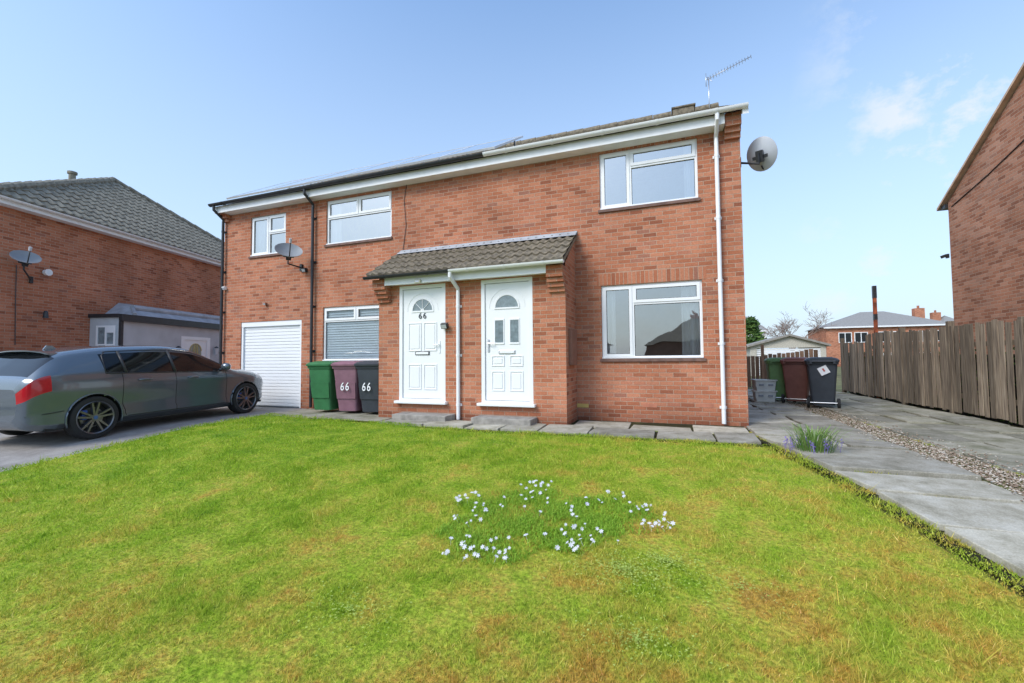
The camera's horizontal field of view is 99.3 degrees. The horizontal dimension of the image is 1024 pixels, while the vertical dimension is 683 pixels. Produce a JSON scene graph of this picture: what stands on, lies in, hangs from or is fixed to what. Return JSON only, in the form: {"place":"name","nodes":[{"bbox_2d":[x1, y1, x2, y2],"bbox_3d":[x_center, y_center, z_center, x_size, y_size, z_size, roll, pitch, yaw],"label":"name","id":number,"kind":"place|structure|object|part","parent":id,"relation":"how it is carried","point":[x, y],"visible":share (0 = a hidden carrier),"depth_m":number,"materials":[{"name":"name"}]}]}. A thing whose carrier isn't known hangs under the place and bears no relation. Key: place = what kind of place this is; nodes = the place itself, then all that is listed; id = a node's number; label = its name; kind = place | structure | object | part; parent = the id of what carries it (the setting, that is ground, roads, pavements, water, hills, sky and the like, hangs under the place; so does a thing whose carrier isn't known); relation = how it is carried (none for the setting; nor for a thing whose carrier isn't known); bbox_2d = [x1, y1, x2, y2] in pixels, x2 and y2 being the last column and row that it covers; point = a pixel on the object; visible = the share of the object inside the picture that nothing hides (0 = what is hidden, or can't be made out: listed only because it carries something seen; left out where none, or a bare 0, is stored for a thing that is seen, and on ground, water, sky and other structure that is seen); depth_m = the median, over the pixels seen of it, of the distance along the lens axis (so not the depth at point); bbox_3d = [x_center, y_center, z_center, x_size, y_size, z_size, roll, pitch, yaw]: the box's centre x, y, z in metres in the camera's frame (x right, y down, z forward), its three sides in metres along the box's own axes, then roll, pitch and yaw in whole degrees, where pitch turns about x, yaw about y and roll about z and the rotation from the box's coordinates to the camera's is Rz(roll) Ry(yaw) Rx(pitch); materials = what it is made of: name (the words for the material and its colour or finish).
{"place":"outdoors","nodes":[
{"label":"outdoors","id":0,"kind":"place"},
{"bbox_2d":[0,170,224,362],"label":"brick house","id":1,"kind":"structure","parent":0,"point":[125,264],"depth_m":12.37,"materials":[{"name":"red brick"}]},
{"bbox_2d":[9,247,41,282],"bbox_3d":[-11.489,-1.816,10.382,0.478,0.744,0.861,0,-3,-19],"label":"satellite dish","id":2,"kind":"object","parent":1,"relation":"attached to","point":[24,258],"visible":1,"depth_m":10.29,"materials":[{"name":"grey metal"}]},
{"bbox_2d":[42,311,48,317],"bbox_3d":[-11.679,-0.677,10.894,0.174,0.180,0.112,-3,-3,41],"label":"carriage lamp","id":3,"kind":"object","parent":1,"relation":"attached to","point":[45,314],"visible":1,"depth_m":10.84,"materials":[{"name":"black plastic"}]},
{"bbox_2d":[42,269,52,275],"bbox_3d":[-11.722,-1.742,10.974,0.107,0.170,0.170,-1,-2,6],"label":"wall vent","id":4,"kind":"object","parent":1,"relation":"attached to","point":[48,272],"depth_m":10.95,"materials":[{"name":"white paint"}]},
{"bbox_2d":[95,325,115,345],"bbox_3d":[-11.176,-0.161,11.967,0.580,0.560,0.025,-1,-2,5],"label":"window","id":5,"kind":"structure","parent":1,"relation":"in","point":[105,334],"depth_m":11.96,"materials":[{"name":"white plastic"}]},
{"bbox_2d":[181,336,209,358],"bbox_3d":[-10.525,0.799,14.445,0.060,1.894,1.182,-1,-2,5],"label":"side door","id":6,"kind":"structure","parent":1,"relation":"in","point":[199,345],"depth_m":14.53,"materials":[{"name":"white plastic"}]},
{"bbox_2d":[0,406,301,471],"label":"driveway","id":7,"kind":"structure","parent":0,"point":[21,449],"depth_m":6.76,"materials":[{"name":"grey concrete"}]},
{"bbox_2d":[0,345,262,438],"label":"parked car","id":8,"kind":"object","parent":7,"relation":"on","point":[86,392],"visible":1,"depth_m":6.74,"materials":[{"name":"grey paint"}]},
{"bbox_3d":[-7.225,0.343,6.230,1.420,0.320,0.318,-1,-1,14],"label":"rear window","id":9,"kind":"part","parent":8,"relation":"part of","materials":[{"name":"black glass"}]},
{"bbox_3d":[-6.292,0.341,6.842,0.191,0.320,0.281,-1,-1,14],"label":"quarter window","id":10,"kind":"part","parent":8,"relation":"part of","materials":[{"name":"black glass"}]},
{"bbox_3d":[-6.158,0.355,7.367,0.191,0.358,0.804,-1,-1,14],"label":"side window","id":11,"kind":"part","parent":8,"relation":"part of","materials":[{"name":"black glass"}]},
{"bbox_3d":[-5.929,0.388,8.263,0.189,0.384,1.045,-1,-1,14],"label":"side window","id":12,"kind":"part","parent":8,"relation":"part of","materials":[{"name":"black glass"}]},
{"bbox_2d":[258,408,391,421],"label":"patio","id":13,"kind":"structure","parent":0,"point":[360,415],"depth_m":8.67,"materials":[{"name":"grey concrete"}]},
{"bbox_2d":[306,361,338,409],"bbox_3d":[-3.883,0.941,9.194,0.600,1.060,0.728,-1,-2,13],"label":"wheelie bin","id":14,"kind":"object","parent":13,"relation":"on","point":[323,386],"visible":0.67,"depth_m":8.94,"materials":[{"name":"green plastic"}]},
{"bbox_2d":[331,361,361,410],"bbox_3d":[-3.288,0.927,8.974,0.600,1.060,0.728,-1,-2,10],"label":"wheelie bin","id":15,"kind":"object","parent":13,"relation":"on","point":[347,385],"visible":0.81,"depth_m":8.71,"materials":[{"name":"purple plastic"}]},
{"bbox_2d":[354,361,378,411],"bbox_3d":[-2.741,0.914,8.772,0.600,1.060,0.728,-1,-3,14],"label":"wheelie bin","id":16,"kind":"object","parent":13,"relation":"on","point":[368,375],"visible":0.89,"depth_m":8.51,"materials":[{"name":"grey plastic"}]},
{"bbox_2d":[0,412,1023,682],"bbox_3d":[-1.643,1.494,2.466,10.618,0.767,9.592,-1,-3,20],"label":"lawn ground","id":17,"kind":"structure","parent":0,"point":[502,589],"depth_m":2.54,"materials":[{"name":"green plant"}]},
{"bbox_2d":[427,480,677,565],"bbox_3d":[0.197,1.287,3.270,1.701,0.165,1.293,0,-3,-20],"label":"spring flower patch","id":18,"kind":"object","parent":17,"relation":"on","point":[525,520],"visible":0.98,"depth_m":3.10,"materials":[{"name":"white plant"}]},
{"bbox_2d":[269,534,899,675],"bbox_3d":[0.352,1.326,2.293,3.047,0.126,1.272,-1,-2,13],"label":"weed patch","id":19,"kind":"object","parent":17,"relation":"on","point":[636,639],"visible":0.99,"depth_m":2.32,"materials":[{"name":"green plant"}]},
{"bbox_2d":[0,0,1023,354],"label":"sky","id":20,"kind":"structure","parent":0,"point":[872,110],"materials":[{"name":"blue"}]},
{"bbox_2d":[381,419,760,443],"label":"paving slabs","id":21,"kind":"structure","parent":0,"point":[722,434],"depth_m":6.48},
{"bbox_2d":[138,418,1023,597],"bbox_3d":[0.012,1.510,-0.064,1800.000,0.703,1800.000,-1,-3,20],"label":"ground","id":22,"kind":"structure","parent":0,"point":[936,540],"depth_m":3.02,"materials":[{"name":"soil"}]},
{"bbox_2d":[208,102,748,427],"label":"semi detached house","id":23,"kind":"structure","parent":22,"relation":"on","point":[595,273],"depth_m":7.82,"materials":[{"name":"red brick"}]},
{"bbox_2d":[248,213,285,258],"bbox_3d":[-5.881,-2.545,10.526,1.200,1.015,0.130,-1,-3,20],"label":"window","id":24,"kind":"structure","parent":23,"relation":"in","point":[267,231],"depth_m":10.53,"materials":[{"name":"white plastic"}]},
{"bbox_2d":[226,176,314,198],"bbox_3d":[-6.188,-4.019,11.328,1.174,1.082,1.725,-1,-3,20],"label":"solar panel","id":25,"kind":"object","parent":23,"relation":"attached to","point":[258,191],"visible":0.65,"depth_m":11.02,"materials":[{"name":"glass"}]},
{"bbox_2d":[241,320,301,407],"bbox_3d":[-5.732,0.534,10.378,1.937,2.043,0.085,-1,-3,20],"label":"garage door","id":26,"kind":"structure","parent":23,"relation":"in","point":[271,350],"depth_m":10.34,"materials":[{"name":"white plastic"}]},
{"bbox_2d":[274,238,302,270],"bbox_3d":[-4.863,-1.929,9.722,0.529,0.576,0.715,-1,-3,20],"label":"satellite dish","id":27,"kind":"object","parent":23,"relation":"attached to","point":[289,251],"visible":1,"depth_m":9.71,"materials":[{"name":"grey metal"}]},
{"bbox_2d":[262,169,350,192],"bbox_3d":[-5.068,-4.046,10.915,1.174,1.082,1.725,-1,-3,20],"label":"solar panel","id":28,"kind":"object","parent":23,"relation":"attached to","point":[294,184],"visible":0.62,"depth_m":10.60,"materials":[{"name":"glass"}]},
{"bbox_2d":[301,162,386,184],"bbox_3d":[-3.948,-4.072,10.501,1.174,1.082,1.725,-1,-3,20],"label":"solar panel","id":29,"kind":"object","parent":23,"relation":"attached to","point":[335,176],"visible":0.62,"depth_m":10.16,"materials":[{"name":"glass"}]},
{"bbox_2d":[322,304,378,360],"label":"window","id":30,"kind":"structure","parent":23,"relation":"in","point":[351,333],"depth_m":9.62,"materials":[{"name":"white plastic"}]},
{"bbox_2d":[324,191,392,247],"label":"window","id":31,"kind":"structure","parent":23,"relation":"in","point":[366,218],"depth_m":10.71,"materials":[{"name":"white plastic"}]},
{"bbox_2d":[343,154,427,176],"bbox_3d":[-2.828,-4.098,10.088,1.174,1.082,1.725,-1,-3,20],"label":"solar panel","id":32,"kind":"object","parent":23,"relation":"attached to","point":[387,165],"visible":0.63,"depth_m":9.75,"materials":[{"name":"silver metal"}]},
{"bbox_2d":[394,288,447,404],"bbox_3d":[-1.657,0.078,7.957,1.075,2.103,0.170,-1,-3,20],"label":"door","id":33,"kind":"structure","parent":23,"relation":"in","point":[422,308],"depth_m":7.99,"materials":[{"name":"white plastic"}]},
{"bbox_2d":[389,145,473,168],"bbox_3d":[-1.708,-4.125,9.674,1.174,1.082,1.725,-1,-3,20],"label":"solar panel","id":34,"kind":"object","parent":23,"relation":"attached to","point":[432,156],"visible":0.67,"depth_m":9.32,"materials":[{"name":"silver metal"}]},
{"bbox_2d":[440,322,448,328],"bbox_3d":[-1.197,-0.281,7.752,0.130,0.112,0.122,-1,-3,20],"label":"security light","id":35,"kind":"object","parent":23,"relation":"attached to","point":[444,325],"visible":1,"depth_m":7.71,"materials":[{"name":"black plastic"}]},
{"bbox_2d":[440,136,522,158],"bbox_3d":[-0.589,-4.151,9.261,1.174,1.082,1.725,-1,-3,20],"label":"solar panel","id":36,"kind":"object","parent":23,"relation":"attached to","point":[483,147],"visible":0.89,"depth_m":8.91,"materials":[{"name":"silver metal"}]},
{"bbox_2d":[477,281,535,407],"bbox_3d":[-0.098,0.041,7.381,1.039,2.103,0.170,-1,-3,20],"label":"door","id":37,"kind":"structure","parent":23,"relation":"in","point":[507,304],"depth_m":7.41,"materials":[{"name":"white plastic"}]},
{"bbox_2d":[595,135,700,212],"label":"window","id":38,"kind":"structure","parent":23,"relation":"in","point":[663,174],"depth_m":8.37,"materials":[{"name":"white plastic"}]},
{"bbox_2d":[597,266,706,361],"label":"window","id":39,"kind":"structure","parent":23,"relation":"in","point":[663,321],"depth_m":7.63,"materials":[{"name":"white plastic"}]},
{"bbox_2d":[705,55,751,107],"bbox_3d":[5.043,-5.921,10.105,0.985,1.271,0.209,-1,-3,20],"label":"tv aerial","id":40,"kind":"object","parent":23,"relation":"attached to","point":[708,78],"visible":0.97,"depth_m":10.21,"materials":[{"name":"silver metal"}]},
{"bbox_2d":[741,136,777,171],"bbox_3d":[4.101,-3.065,7.131,0.696,0.518,0.426,0,-3,-16],"label":"satellite dish","id":41,"kind":"object","parent":23,"relation":"attached to","point":[762,152],"visible":0.96,"depth_m":7.03,"materials":[{"name":"grey metal"}]},
{"bbox_2d":[746,334,830,375],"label":"detached garage","id":42,"kind":"structure","parent":22,"relation":"on","point":[799,343],"depth_m":25.93,"materials":[{"name":"beige paint"}]},
{"bbox_2d":[757,348,820,372],"bbox_3d":[16.476,1.223,25.944,3.312,1.598,0.030,-1,-3,20],"label":"garage door","id":43,"kind":"structure","parent":42,"relation":"in","point":[797,349],"depth_m":25.91,"materials":[{"name":"white plastic"}]},
{"bbox_2d":[840,316,1023,424],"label":"picket fence","id":44,"kind":"object","parent":22,"relation":"on","point":[906,379],"visible":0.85,"depth_m":8.29,"materials":[{"name":"brown wood"}]},
{"bbox_2d":[937,62,1023,353],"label":"brick house","id":45,"kind":"structure","parent":22,"relation":"on","point":[982,202],"depth_m":9.20,"materials":[{"name":"red brick"}]},
{"bbox_2d":[940,254,949,258],"bbox_3d":[10.651,-2.098,10.707,0.146,0.100,0.090,-1,-3,20],"label":"wall light","id":46,"kind":"object","parent":45,"relation":"attached to","point":[945,255],"visible":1,"depth_m":10.67,"materials":[{"name":"black plastic"}]},
{"bbox_2d":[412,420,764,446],"bbox_3d":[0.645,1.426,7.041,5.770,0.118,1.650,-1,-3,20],"label":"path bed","id":47,"kind":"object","parent":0,"point":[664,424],"visible":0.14,"depth_m":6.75,"materials":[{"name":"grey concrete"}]},
{"bbox_2d":[745,317,768,354],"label":"cottage","id":48,"kind":"structure","parent":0,"point":[762,328],"depth_m":61.52,"materials":[{"name":"white paint"}]},
{"bbox_2d":[747,345,817,386],"bbox_3d":[8.934,0.897,15.822,3.760,1.550,0.120,-1,-3,20],"label":"panel fence","id":49,"kind":"object","parent":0,"point":[753,364],"visible":0.26,"depth_m":15.76,"materials":[{"name":"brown wood"}]},
{"bbox_2d":[807,306,944,366],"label":"terraced house","id":50,"kind":"structure","parent":0,"point":[857,327],"depth_m":54.84,"materials":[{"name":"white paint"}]},
{"bbox_2d":[838,332,851,342],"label":"window","id":51,"kind":"structure","parent":50,"relation":"in","point":[847,335],"depth_m":54.81,"materials":[{"name":"white plastic"}]},
{"bbox_2d":[854,332,867,342],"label":"window","id":52,"kind":"structure","parent":50,"relation":"in","point":[858,336],"depth_m":54.33,"materials":[{"name":"white plastic"}]},
{"bbox_2d":[746,389,1023,576],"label":"paving path","id":53,"kind":"structure","parent":0,"point":[984,518],"depth_m":3.73,"materials":[{"name":"grey concrete"}]},
{"bbox_2d":[751,389,777,401],"bbox_3d":[6.109,1.315,10.539,0.500,0.270,0.440,-1,-3,20],"label":"recycling box","id":54,"kind":"object","parent":53,"relation":"on","point":[764,396],"visible":0.88,"depth_m":10.37,"materials":[{"name":"grey plastic"}]},
{"bbox_2d":[750,379,777,390],"bbox_3d":[6.107,1.055,10.550,0.500,0.270,0.440,-1,-3,16],"label":"recycling box","id":55,"kind":"object","parent":54,"relation":"on","point":[763,385],"visible":0.9,"depth_m":10.38,"materials":[{"name":"grey plastic"}]},
{"bbox_2d":[764,357,795,401],"bbox_3d":[6.520,0.919,10.598,0.600,1.060,0.728,-2,-3,25],"label":"wheelie bin","id":56,"kind":"object","parent":53,"relation":"on","point":[774,369],"visible":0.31,"depth_m":10.41,"materials":[{"name":"green plastic"}]},
{"bbox_2d":[780,357,810,403],"bbox_3d":[6.681,0.901,10.192,0.600,1.060,0.728,-3,-3,40],"label":"wheelie bin","id":57,"kind":"object","parent":53,"relation":"on","point":[795,375],"visible":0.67,"depth_m":10.01,"materials":[{"name":"brown plastic"}]},
{"bbox_2d":[746,416,1023,588],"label":"path joint","id":58,"kind":"object","parent":53,"relation":"on","point":[922,525],"visible":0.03,"depth_m":2.91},
{"bbox_2d":[769,423,853,453],"bbox_3d":[3.426,1.128,4.915,0.949,0.362,0.751,-1,-3,20],"label":"bluebell clump","id":59,"kind":"object","parent":58,"relation":"on","point":[812,444],"visible":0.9,"depth_m":4.85,"materials":[{"name":"green plant"}]},
{"bbox_2d":[785,400,1023,501],"bbox_3d":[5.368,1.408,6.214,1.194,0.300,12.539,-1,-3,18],"label":"gravel","id":60,"kind":"structure","parent":0,"point":[956,460],"depth_m":4.79,"materials":[{"name":"grey gravel"}]},
{"bbox_2d":[801,391,1023,474],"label":"concrete strip","id":61,"kind":"object","parent":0,"point":[981,437],"visible":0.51,"depth_m":6.51,"materials":[{"name":"grey concrete"}]},
{"bbox_2d":[804,357,840,407],"bbox_3d":[6.651,0.864,9.333,0.600,1.060,0.728,-2,-3,32],"label":"wheelie bin","id":62,"kind":"object","parent":61,"relation":"on","point":[822,375],"visible":1,"depth_m":9.12,"materials":[{"name":"black plastic"}]},
{"bbox_2d":[836,367,1023,427],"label":"yard","id":63,"kind":"structure","parent":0,"point":[839,384],"depth_m":14.92,"materials":[{"name":"grey concrete"}]},
{"bbox_2d":[745,316,767,358],"bbox_3d":[19.499,0.219,35.447,2.258,4.738,2.222,-3,-3,44],"label":"conifer bush","id":64,"kind":"object","parent":63,"relation":"on","point":[752,325],"visible":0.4,"depth_m":35.03,"materials":[{"name":"green plant"}]},
{"bbox_2d":[761,302,836,350],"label":"bare tree","id":65,"kind":"object","parent":63,"relation":"on","point":[783,329],"visible":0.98,"depth_m":41.25,"materials":[{"name":"grey plant"}]},
{"bbox_2d":[872,286,880,397],"bbox_3d":[9.609,0.003,11.471,0.080,2.956,0.080,-1,-3,20],"label":"steel post","id":66,"kind":"object","parent":63,"relation":"on","point":[874,301],"visible":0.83,"depth_m":11.48,"materials":[{"name":"black metal"}]},
{"bbox_2d":[848,347,1023,426],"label":"dark hedge","id":67,"kind":"object","parent":63,"relation":"on","point":[978,416],"visible":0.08,"depth_m":7.90,"materials":[{"name":"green plant"}]},
{"bbox_2d":[930,310,953,320],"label":"terraced house","id":68,"kind":"structure","parent":0,"point":[934,315],"depth_m":65.56,"materials":[{"name":"orange brick"}]}
]}

